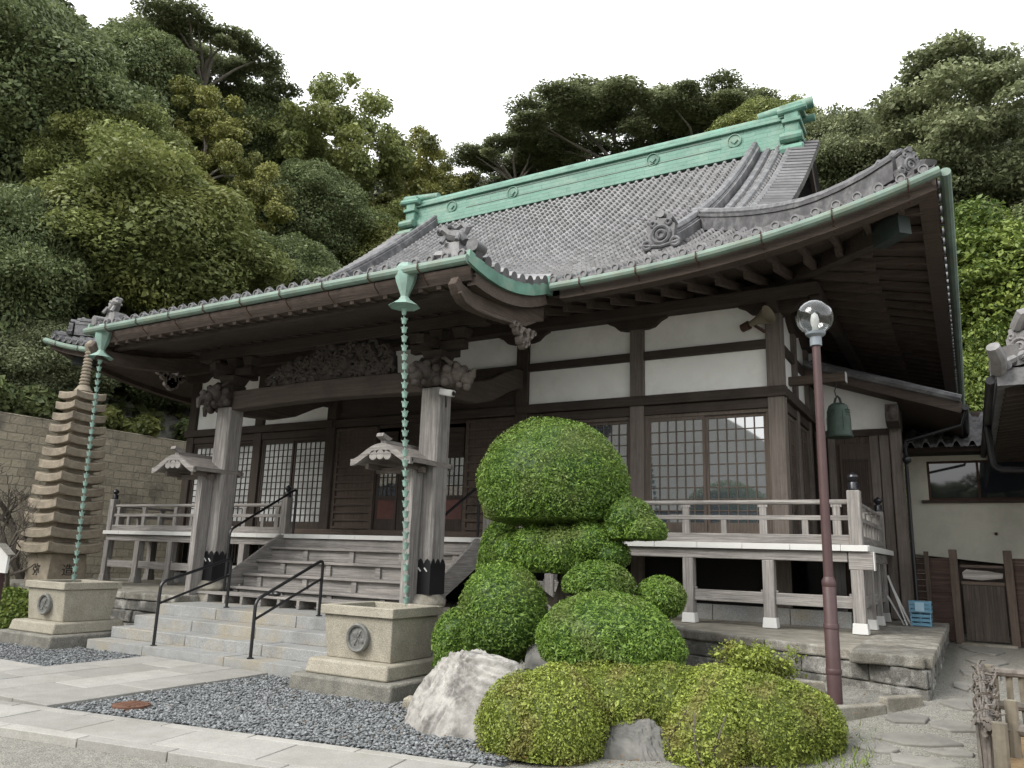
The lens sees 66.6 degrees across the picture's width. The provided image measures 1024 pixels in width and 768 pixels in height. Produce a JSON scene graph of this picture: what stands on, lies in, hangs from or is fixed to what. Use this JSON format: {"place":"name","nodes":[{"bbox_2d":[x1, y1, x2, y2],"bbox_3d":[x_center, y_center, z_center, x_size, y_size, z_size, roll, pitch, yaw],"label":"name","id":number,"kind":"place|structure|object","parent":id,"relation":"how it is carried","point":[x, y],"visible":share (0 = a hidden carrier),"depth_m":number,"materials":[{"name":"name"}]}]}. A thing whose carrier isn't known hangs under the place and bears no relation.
{"place":"outdoors","nodes":[
{"label":"outdoors","id":0,"kind":"place"},
{"bbox_2d":[0,656,502,767],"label":"path","id":1,"kind":"structure","parent":0,"point":[33,697],"depth_m":6.47,"materials":[{"name":"stone"}]},
{"bbox_2d":[0,113,1006,550],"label":"hillside","id":2,"kind":"structure","parent":0,"point":[374,195],"depth_m":54.65,"materials":[{"name":"green plant"}]},
{"bbox_2d":[0,181,103,341],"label":"hill tree","id":3,"kind":"object","parent":2,"relation":"on","point":[39,275],"visible":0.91,"depth_m":22.56,"materials":[{"name":"green plant"}]},
{"bbox_2d":[0,0,175,187],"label":"hill tree","id":4,"kind":"object","parent":2,"relation":"on","point":[51,61],"visible":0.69,"depth_m":27.09,"materials":[{"name":"green plant"}]},
{"bbox_2d":[18,100,196,186],"bbox_3d":[-14.992,-5.029,28.147,5.861,10.876,6.087,-5,-14,30],"label":"hill tree","id":5,"kind":"object","parent":2,"relation":"on","point":[48,154],"visible":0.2,"depth_m":26.88,"materials":[{"name":"green plant"}]},
{"bbox_2d":[91,18,205,131],"bbox_3d":[-19.093,-11.832,38.396,7.855,13.048,6.774,3,-12,-7],"label":"hill tree","id":6,"kind":"object","parent":2,"relation":"on","point":[151,59],"visible":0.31,"depth_m":37.31,"materials":[{"name":"green plant"}]},
{"bbox_2d":[8,117,298,402],"bbox_3d":[-12.848,-1.596,26.385,8.894,12.751,9.697,-5,-14,30],"label":"hill tree","id":7,"kind":"object","parent":2,"relation":"on","point":[157,230],"visible":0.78,"depth_m":24.51,"materials":[{"name":"green plant"}]},
{"bbox_2d":[103,0,304,139],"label":"hill tree","id":8,"kind":"object","parent":2,"relation":"on","point":[173,19],"visible":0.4,"depth_m":41.37,"materials":[{"name":"green plant"}]},
{"bbox_2d":[167,75,262,195],"bbox_3d":[-15.172,-8.229,36.837,5.870,13.309,6.389,1,-12,5],"label":"hill tree","id":9,"kind":"object","parent":2,"relation":"on","point":[213,122],"visible":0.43,"depth_m":36.93,"materials":[{"name":"green plant"}]},
{"bbox_2d":[183,138,297,238],"bbox_3d":[-12.278,-4.111,33.735,5.352,13.700,5.826,5,-13,-13],"label":"hill tree","id":10,"kind":"object","parent":2,"relation":"on","point":[260,193],"visible":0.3,"depth_m":34.17,"materials":[{"name":"green plant"}]},
{"bbox_2d":[208,76,310,169],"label":"hill tree","id":11,"kind":"object","parent":2,"relation":"on","point":[261,110],"visible":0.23,"depth_m":44.60,"materials":[{"name":"green plant"}]},
{"bbox_2d":[246,228,343,289],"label":"hill tree","id":12,"kind":"object","parent":2,"relation":"on","point":[313,261],"visible":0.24,"depth_m":31.71,"materials":[{"name":"green plant"}]},
{"bbox_2d":[238,157,391,263],"bbox_3d":[-10.839,-5.679,40.974,8.372,13.048,7.246,-5,-14,30],"label":"hill tree","id":13,"kind":"object","parent":2,"relation":"on","point":[327,205],"visible":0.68,"depth_m":39.45,"materials":[{"name":"green plant"}]},
{"bbox_2d":[322,196,406,267],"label":"hill tree","id":14,"kind":"object","parent":2,"relation":"on","point":[382,235],"visible":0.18,"depth_m":41.18,"materials":[{"name":"green plant"}]},
{"bbox_2d":[363,125,468,217],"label":"hill tree","id":15,"kind":"object","parent":2,"relation":"on","point":[444,183],"visible":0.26,"depth_m":50.85,"materials":[{"name":"green plant"}]},
{"bbox_2d":[409,148,478,187],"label":"hill tree","id":16,"kind":"object","parent":2,"relation":"on","point":[446,166],"visible":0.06,"depth_m":55.47,"materials":[{"name":"green plant"}]},
{"bbox_2d":[447,131,588,189],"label":"hill tree","id":17,"kind":"object","parent":2,"relation":"on","point":[489,157],"visible":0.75,"depth_m":54.11,"materials":[{"name":"green plant"}]},
{"bbox_2d":[502,72,722,174],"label":"hill tree","id":18,"kind":"object","parent":2,"relation":"on","point":[576,111],"visible":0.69,"depth_m":48.76,"materials":[{"name":"green plant"}]},
{"bbox_2d":[610,67,782,153],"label":"hill tree","id":19,"kind":"object","parent":2,"relation":"on","point":[683,94],"visible":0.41,"depth_m":46.69,"materials":[{"name":"green plant"}]},
{"bbox_2d":[704,93,824,131],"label":"hill tree","id":20,"kind":"object","parent":2,"relation":"on","point":[750,111],"visible":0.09,"depth_m":43.30,"materials":[{"name":"green plant"}]},
{"bbox_2d":[804,102,906,190],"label":"hill tree","id":21,"kind":"object","parent":2,"relation":"on","point":[848,148],"visible":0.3,"depth_m":38.24,"materials":[{"name":"green plant"}]},
{"bbox_2d":[863,28,1023,223],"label":"hill tree","id":22,"kind":"object","parent":2,"relation":"on","point":[927,116],"visible":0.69,"depth_m":32.70,"materials":[{"name":"green plant"}]},
{"bbox_2d":[972,136,1023,204],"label":"hill tree","id":23,"kind":"object","parent":2,"relation":"on","point":[1006,144],"visible":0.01,"depth_m":35.95,"materials":[{"name":"green plant"}]},
{"bbox_2d":[996,202,1023,224],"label":"hill tree","id":24,"kind":"object","parent":2,"relation":"on","point":[1017,210],"visible":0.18,"depth_m":30.86,"materials":[{"name":"green plant"}]},
{"bbox_2d":[0,1,1023,767],"bbox_3d":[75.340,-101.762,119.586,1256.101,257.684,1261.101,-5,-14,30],"label":"ground","id":25,"kind":"structure","parent":0,"point":[16,753],"depth_m":6.25,"materials":[{"name":"grey concrete"}]},
{"bbox_2d":[0,543,14,601],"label":"notice sign","id":26,"kind":"object","parent":25,"relation":"on","point":[6,552],"visible":1,"depth_m":13.36,"materials":[{"name":"white paint"}]},
{"bbox_2d":[0,584,28,628],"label":"hedge","id":27,"kind":"object","parent":25,"relation":"on","point":[14,602],"visible":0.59,"depth_m":13.47,"materials":[{"name":"green plant"}]},
{"bbox_2d":[0,500,38,587],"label":"bare plum tree","id":28,"kind":"object","parent":25,"relation":"on","point":[8,574],"visible":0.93,"depth_m":15.04,"materials":[{"name":"brown plant"}]},
{"bbox_2d":[0,463,41,578],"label":"bare plum tree","id":29,"kind":"object","parent":25,"relation":"on","point":[15,565],"visible":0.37,"depth_m":16.79,"materials":[{"name":"brown plant"}]},
{"bbox_2d":[0,309,121,412],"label":"hill tree","id":30,"kind":"object","parent":25,"relation":"on","point":[31,357],"visible":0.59,"depth_m":21.90,"materials":[{"name":"green plant"}]},
{"bbox_2d":[0,579,123,648],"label":"water basin","id":31,"kind":"object","parent":25,"relation":"on","point":[66,613],"visible":0.97,"depth_m":11.80,"materials":[{"name":"stone"}]},
{"bbox_2d":[0,411,185,578],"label":"retaining wall","id":32,"kind":"structure","parent":25,"relation":"on","point":[131,460],"depth_m":23.22,"materials":[{"name":"stone"}]},
{"bbox_2d":[0,375,60,418],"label":"bush","id":33,"kind":"object","parent":32,"relation":"on","point":[35,402],"visible":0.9,"depth_m":21.41,"materials":[{"name":"green plant"}]},
{"bbox_2d":[96,404,163,436],"bbox_3d":[-12.095,1.237,24.116,1.487,1.123,2.370,-5,-14,30],"label":"bush","id":34,"kind":"object","parent":32,"relation":"on","point":[146,424],"visible":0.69,"depth_m":24.12,"materials":[{"name":"green plant"}]},
{"bbox_2d":[171,417,188,440],"bbox_3d":[-10.546,1.796,26.862,1.507,1.242,2.528,-10,-17,42],"label":"bush","id":35,"kind":"object","parent":32,"relation":"on","point":[182,424],"visible":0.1,"depth_m":26.03,"materials":[{"name":"green plant"}]},
{"bbox_2d":[91,305,189,412],"bbox_3d":[-12.146,0.870,26.198,6.238,7.456,5.380,4,-13,-9],"label":"hill tree","id":36,"kind":"object","parent":25,"relation":"on","point":[141,395],"visible":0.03,"depth_m":25.73,"materials":[{"name":"green plant"}]},
{"bbox_2d":[18,649,516,766],"bbox_3d":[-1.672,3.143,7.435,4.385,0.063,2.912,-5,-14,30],"label":"gravel","id":37,"kind":"structure","parent":25,"relation":"on","point":[256,715],"depth_m":7.17,"materials":[{"name":"grey gravel"}]},
{"bbox_2d":[0,642,140,665],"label":"gravel","id":38,"kind":"structure","parent":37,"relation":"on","point":[21,653],"depth_m":10.60,"materials":[{"name":"grey gravel"}]},
{"bbox_2d":[111,700,150,711],"bbox_3d":[-3.611,3.059,7.395,0.340,0.066,0.340,-5,-14,30],"label":"drain cover","id":39,"kind":"object","parent":37,"relation":"on","point":[130,705],"visible":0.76,"depth_m":7.33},
{"bbox_2d":[86,601,438,676],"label":"stone steps","id":40,"kind":"structure","parent":37,"relation":"on","point":[288,641],"depth_m":10.91,"materials":[{"name":"grey stone"}]},
{"bbox_2d":[150,558,231,645],"bbox_3d":[-4.689,3.186,11.524,0.090,1.208,1.290,-5,-14,30],"label":"handrail","id":41,"kind":"object","parent":40,"relation":"on","point":[159,601],"visible":1,"depth_m":11.44,"materials":[{"name":"black metal"}]},
{"bbox_2d":[196,591,363,610],"bbox_3d":[-3.326,3.450,12.283,5.090,0.170,0.345,-5,-14,30],"label":"duckboard","id":42,"kind":"object","parent":40,"relation":"on","point":[242,598],"visible":0.39,"depth_m":12.57,"materials":[{"name":"grey wood"}]},
{"bbox_2d":[221,489,297,590],"bbox_3d":[-4.531,2.783,14.159,0.090,1.861,1.570,-5,-14,30],"label":"handrail","id":43,"kind":"object","parent":42,"relation":"on","point":[249,518],"visible":0.98,"depth_m":13.99,"materials":[{"name":"black metal"}]},
{"bbox_2d":[267,591,280,595],"bbox_3d":[-3.802,3.353,12.463,0.144,0.097,0.365,13,-17,-43],"label":"cloth","id":44,"kind":"object","parent":42,"relation":"on","point":[276,593],"visible":0.79,"depth_m":12.35,"materials":[{"name":"black fabric"}]},
{"bbox_2d":[247,560,323,658],"bbox_3d":[-3.022,3.013,10.568,0.090,1.240,1.270,-5,-14,30],"label":"handrail","id":45,"kind":"object","parent":40,"relation":"on","point":[254,617],"visible":1,"depth_m":10.50,"materials":[{"name":"black metal"}]},
{"bbox_2d":[402,695,412,708],"bbox_3d":[-0.995,3.211,7.819,0.223,0.170,0.164,-5,-14,30],"label":"garden stone","id":46,"kind":"object","parent":37,"relation":"on","point":[406,701],"visible":0.24,"depth_m":7.78,"materials":[{"name":"stone"}]},
{"bbox_2d":[404,649,524,742],"bbox_3d":[-0.209,2.980,6.958,1.655,1.091,0.966,7,-11,17],"label":"boulder","id":47,"kind":"object","parent":37,"relation":"on","point":[449,693],"visible":0.34,"depth_m":6.83,"materials":[{"name":"white stone"}]},
{"bbox_2d":[170,684,964,767],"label":"fallen leaves","id":48,"kind":"object","parent":37,"relation":"on","point":[499,754],"visible":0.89,"depth_m":6.33,"materials":[{"name":"brown plant"}]},
{"bbox_2d":[262,71,417,199],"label":"hill tree","id":49,"kind":"object","parent":25,"relation":"on","point":[350,157],"visible":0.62,"depth_m":44.66,"materials":[{"name":"green plant"}]},
{"bbox_2d":[289,601,442,703],"bbox_3d":[-1.493,3.060,9.007,1.440,0.985,1.450,-5,-14,30],"label":"water basin","id":50,"kind":"object","parent":25,"relation":"on","point":[379,651],"visible":0.93,"depth_m":8.58,"materials":[{"name":"stone"}]},
{"bbox_2d":[10,578,949,700],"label":"stone platform","id":51,"kind":"structure","parent":25,"relation":"on","point":[895,657],"depth_m":9.08,"materials":[{"name":"grey stone"}]},
{"bbox_2d":[13,340,106,588],"bbox_3d":[-8.899,1.673,15.772,1.100,5.328,1.100,-5,-14,30],"label":"stone pagoda","id":52,"kind":"object","parent":51,"relation":"on","point":[53,532],"visible":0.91,"depth_m":15.42,"materials":[{"name":"stone"}]},
{"bbox_2d":[43,96,964,634],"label":"temple hall","id":53,"kind":"structure","parent":51,"relation":"on","point":[615,300],"depth_m":12.87,"materials":[{"name":"tile"}]},
{"bbox_2d":[71,324,113,581],"bbox_3d":[-7.017,1.052,12.943,0.388,4.334,0.768,11,-15,-36],"label":"rain chain","id":54,"kind":"object","parent":53,"relation":"hanging from","point":[102,339],"visible":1,"depth_m":13.08,"materials":[{"name":"green metal"}]},
{"bbox_2d":[185,441,252,526],"bbox_3d":[-6.607,2.283,17.693,2.020,1.920,0.070,-5,-14,30],"label":"lattice window","id":55,"kind":"structure","parent":53,"relation":"in","point":[245,454],"depth_m":17.48,"materials":[{"name":"white paper"}]},
{"bbox_2d":[254,436,325,528],"bbox_3d":[-4.697,2.106,16.606,1.910,1.920,0.070,-5,-14,30],"label":"lattice window","id":56,"kind":"structure","parent":53,"relation":"in","point":[297,463],"depth_m":16.64,"materials":[{"name":"white paper"}]},
{"bbox_2d":[373,427,400,529],"bbox_3d":[-2.455,1.861,15.398,0.525,2.000,0.030,-5,-14,30],"label":"door","id":57,"kind":"structure","parent":53,"relation":"in","point":[385,512],"depth_m":15.30,"materials":[{"name":"brown wood"}]},
{"bbox_2d":[396,474,405,529],"bbox_3d":[-1.985,1.825,15.164,0.525,2.000,0.030,-5,-14,30],"label":"door","id":58,"kind":"structure","parent":53,"relation":"in","point":[399,525],"depth_m":15.13,"materials":[{"name":"brown wood"}]},
{"bbox_2d":[388,262,419,607],"bbox_3d":[-1.366,0.512,9.704,0.673,4.353,0.388,-14,-20,51],"label":"rain chain","id":59,"kind":"object","parent":53,"relation":"hanging from","point":[404,303],"visible":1,"depth_m":9.88,"materials":[{"name":"green metal"}]},
{"bbox_2d":[439,388,454,407],"bbox_3d":[-0.943,0.194,11.575,0.290,0.274,0.155,-9,-16,40],"label":"security camera","id":60,"kind":"object","parent":53,"relation":"attached to","point":[447,392],"visible":1,"depth_m":11.53,"materials":[{"name":"white paint"}]},
{"bbox_2d":[445,423,465,530],"bbox_3d":[-1.090,1.734,14.621,0.525,2.000,0.030,-5,-14,30],"label":"door","id":61,"kind":"structure","parent":53,"relation":"in","point":[455,480],"depth_m":14.53,"materials":[{"name":"brown wood"}]},
{"bbox_2d":[445,486,479,537],"bbox_3d":[-0.936,2.449,12.113,0.090,1.861,1.570,-5,-14,30],"label":"handrail","id":62,"kind":"object","parent":53,"relation":"on","point":[460,502],"visible":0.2,"depth_m":12.73,"materials":[{"name":"black metal"}]},
{"bbox_2d":[531,417,629,495],"bbox_3d":[1.120,1.565,13.295,1.960,1.920,0.070,-5,-14,30],"label":"lattice window","id":63,"kind":"structure","parent":53,"relation":"in","point":[615,430],"depth_m":13.11,"materials":[{"name":"brown wood"}]},
{"bbox_2d":[645,408,772,533],"bbox_3d":[3.039,1.387,12.203,1.990,1.920,0.070,-5,-14,30],"label":"lattice window","id":64,"kind":"structure","parent":53,"relation":"in","point":[714,455],"depth_m":12.20,"materials":[{"name":"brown wood"}]},
{"bbox_2d":[740,305,775,332],"bbox_3d":[3.805,-0.987,11.972,0.379,0.324,0.545,7,-14,-24],"label":"loudspeaker horn","id":65,"kind":"object","parent":53,"relation":"attached to","point":[765,315],"visible":1,"depth_m":11.87,"materials":[{"name":"beige metal"}]},
{"bbox_2d":[788,415,799,533],"bbox_3d":[4.356,1.430,12.209,0.040,1.920,0.990,-5,-14,30],"label":"lattice window","id":66,"kind":"structure","parent":53,"relation":"in","point":[791,422],"depth_m":12.44,"materials":[{"name":"brown wood"}]},
{"bbox_2d":[800,425,812,533],"bbox_3d":[4.940,1.665,13.196,0.040,1.920,0.950,-5,-14,30],"label":"lattice window","id":67,"kind":"structure","parent":53,"relation":"in","point":[804,434],"depth_m":13.41,"materials":[{"name":"brown wood"}]},
{"bbox_2d":[826,382,853,438],"bbox_3d":[5.135,0.386,12.287,0.410,0.921,0.410,-5,-14,30],"label":"temple bell","id":68,"kind":"object","parent":53,"relation":"hanging from","point":[838,419],"visible":1,"depth_m":12.12,"materials":[{"name":"green metal"}]},
{"bbox_2d":[802,360,969,620],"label":"side wing","id":69,"kind":"structure","parent":51,"relation":"on","point":[886,413],"depth_m":13.20,"materials":[{"name":"brown wood"}]},
{"bbox_2d":[839,443,873,534],"bbox_3d":[5.909,1.921,13.335,0.500,1.820,0.045,-5,-14,30],"label":"door","id":70,"kind":"structure","parent":69,"relation":"in","point":[855,458],"depth_m":13.41,"materials":[{"name":"brown wood"}]},
{"bbox_2d":[887,575,910,625],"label":"leaning boards","id":71,"kind":"object","parent":51,"relation":"on","point":[901,607],"visible":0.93,"depth_m":11.56,"materials":[{"name":"white paint"}]},
{"bbox_2d":[908,600,932,626],"bbox_3d":[6.025,3.373,11.487,0.290,0.360,0.385,-5,-14,30],"label":"blue crate","id":72,"kind":"object","parent":51,"relation":"on","point":[919,609],"visible":1,"depth_m":11.35,"materials":[{"name":"plastic"}]},
{"bbox_2d":[0,0,1007,534],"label":"undergrowth","id":73,"kind":"object","parent":25,"relation":"on","point":[122,404],"visible":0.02,"depth_m":26.70,"materials":[{"name":"green plant"}]},
{"bbox_2d":[400,664,786,715],"bbox_3d":[0.828,3.017,7.657,3.400,0.635,2.750,-5,-14,30],"label":"soil mound","id":74,"kind":"object","parent":25,"relation":"on","point":[693,665],"visible":0.01,"depth_m":8.43,"materials":[{"name":"brown soil"}]},
{"bbox_2d":[431,606,464,668],"bbox_3d":[-0.589,2.882,8.489,0.609,0.924,0.666,-5,-14,30],"label":"clipped shrub","id":75,"kind":"object","parent":74,"relation":"on","point":[446,638],"visible":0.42,"depth_m":8.31,"materials":[{"name":"green plant"}]},
{"bbox_2d":[456,560,548,663],"bbox_3d":[-0.076,2.540,8.091,1.037,1.400,0.983,-5,-14,30],"label":"clipped shrub","id":76,"kind":"object","parent":74,"relation":"on","point":[504,609],"visible":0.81,"depth_m":7.81,"materials":[{"name":"green plant"}]},
{"bbox_2d":[525,642,554,669],"bbox_3d":[0.375,2.724,7.721,0.624,0.355,0.482,-5,-14,30],"label":"garden stone","id":77,"kind":"object","parent":74,"relation":"on","point":[533,660],"visible":0.24,"depth_m":7.58,"materials":[{"name":"grey stone"}]},
{"bbox_2d":[475,416,668,606],"bbox_3d":[0.543,1.840,8.960,2.683,3.002,1.806,-5,-14,30],"label":"cloud pruned tree","id":78,"kind":"object","parent":74,"relation":"on","point":[557,492],"visible":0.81,"depth_m":8.47,"materials":[{"name":"green plant"}]},
{"bbox_2d":[560,560,636,596],"bbox_3d":[0.886,2.523,7.956,0.810,1.434,0.828,-5,-14,30],"label":"clipped shrub","id":79,"kind":"object","parent":74,"relation":"on","point":[590,575],"visible":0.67,"depth_m":7.82,"materials":[{"name":"green plant"}]},
{"bbox_2d":[533,589,688,667],"bbox_3d":[0.903,2.486,7.169,1.462,1.170,1.297,-5,-14,30],"label":"clipped shrub","id":80,"kind":"object","parent":74,"relation":"on","point":[612,627],"visible":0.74,"depth_m":6.82,"materials":[{"name":"green plant"}]},
{"bbox_2d":[634,575,688,623],"bbox_3d":[1.522,2.601,7.920,0.558,1.306,0.635,-5,-14,30],"label":"clipped shrub","id":81,"kind":"object","parent":74,"relation":"on","point":[667,595],"visible":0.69,"depth_m":7.81,"materials":[{"name":"green plant"}]},
{"bbox_2d":[708,638,807,680],"bbox_3d":[2.381,2.783,7.575,0.738,0.569,0.901,12,-16,-38],"label":"young azalea","id":82,"kind":"object","parent":74,"relation":"on","point":[743,659],"visible":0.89,"depth_m":7.50,"materials":[{"name":"green plant"}]},
{"bbox_2d":[600,718,670,761],"bbox_3d":[0.949,2.928,6.086,0.750,0.623,0.325,-5,-14,30],"label":"garden stone","id":83,"kind":"object","parent":25,"relation":"on","point":[640,739],"visible":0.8,"depth_m":6.03,"materials":[{"name":"grey stone"}]},
{"bbox_2d":[473,658,848,767],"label":"azalea bank","id":84,"kind":"structure","parent":25,"relation":"on","point":[715,716],"depth_m":6.00,"materials":[{"name":"green plant"}]},
{"bbox_2d":[795,300,842,704],"bbox_3d":[3.044,1.095,7.604,0.368,4.004,0.368,-5,-14,30],"label":"street lamp","id":85,"kind":"object","parent":25,"relation":"on","point":[814,320],"visible":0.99,"depth_m":7.57,"materials":[{"name":"metal"}]},
{"bbox_2d":[777,719,881,767],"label":"grass","id":86,"kind":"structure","parent":25,"relation":"on","point":[854,762],"depth_m":5.74,"materials":[{"name":"green plant"}]},
{"bbox_2d":[782,679,923,720],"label":"kerb","id":87,"kind":"structure","parent":25,"relation":"on","point":[890,704],"depth_m":7.05,"materials":[{"name":"stone"}]},
{"bbox_2d":[834,646,1008,767],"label":"flagstones","id":88,"kind":"object","parent":25,"relation":"on","point":[937,744],"visible":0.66,"depth_m":6.30,"materials":[{"name":"grey stone"}]},
{"bbox_2d":[911,551,955,640],"bbox_3d":[6.847,3.505,12.834,0.756,1.470,0.100,-5,-14,30],"label":"bark fence","id":89,"kind":"object","parent":25,"relation":"on","point":[928,584],"visible":0.41,"depth_m":12.79,"materials":[{"name":"brown wood"}]},
{"bbox_2d":[903,411,1023,635],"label":"cream house","id":90,"kind":"structure","parent":25,"relation":"on","point":[967,502],"depth_m":14.59,"materials":[{"name":"paint"}]},
{"bbox_2d":[922,459,1023,502],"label":"window","id":91,"kind":"structure","parent":90,"relation":"in","point":[970,481],"depth_m":14.65,"materials":[{"name":"glass"}]},
{"bbox_2d":[941,194,1023,352],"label":"hill tree","id":92,"kind":"object","parent":25,"relation":"on","point":[990,257],"visible":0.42,"depth_m":23.47,"materials":[{"name":"green plant"}]},
{"bbox_2d":[948,549,1021,648],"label":"wooden gate","id":93,"kind":"structure","parent":25,"relation":"on","point":[977,608],"depth_m":12.40,"materials":[{"name":"brown wood"}]},
{"bbox_2d":[962,317,1010,411],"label":"hill tree","id":94,"kind":"object","parent":25,"relation":"on","point":[976,368],"visible":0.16,"depth_m":22.67,"materials":[{"name":"green plant"}]},
{"bbox_2d":[965,659,1023,767],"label":"twig fence","id":95,"kind":"object","parent":25,"relation":"on","point":[998,742],"visible":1,"depth_m":5.21,"materials":[{"name":"brown plant"}]},
{"bbox_2d":[980,308,1023,472],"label":"tiled gatehouse","id":96,"kind":"object","parent":25,"relation":"on","point":[1002,439],"visible":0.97,"depth_m":9.54,"materials":[{"name":"tile"}]},
{"bbox_2d":[1010,737,1023,767],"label":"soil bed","id":97,"kind":"object","parent":25,"relation":"on","point":[1017,763],"depth_m":5.13,"materials":[{"name":"brown soil"}]},
{"bbox_2d":[1012,559,1023,645],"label":"bark fence","id":98,"kind":"object","parent":25,"relation":"on","point":[1018,565],"visible":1,"depth_m":12.23,"materials":[{"name":"brown wood"}]},
{"bbox_2d":[65,0,1023,176],"label":"sky","id":99,"kind":"structure","parent":0,"point":[450,68],"materials":[{"name":"white"}]}
]}

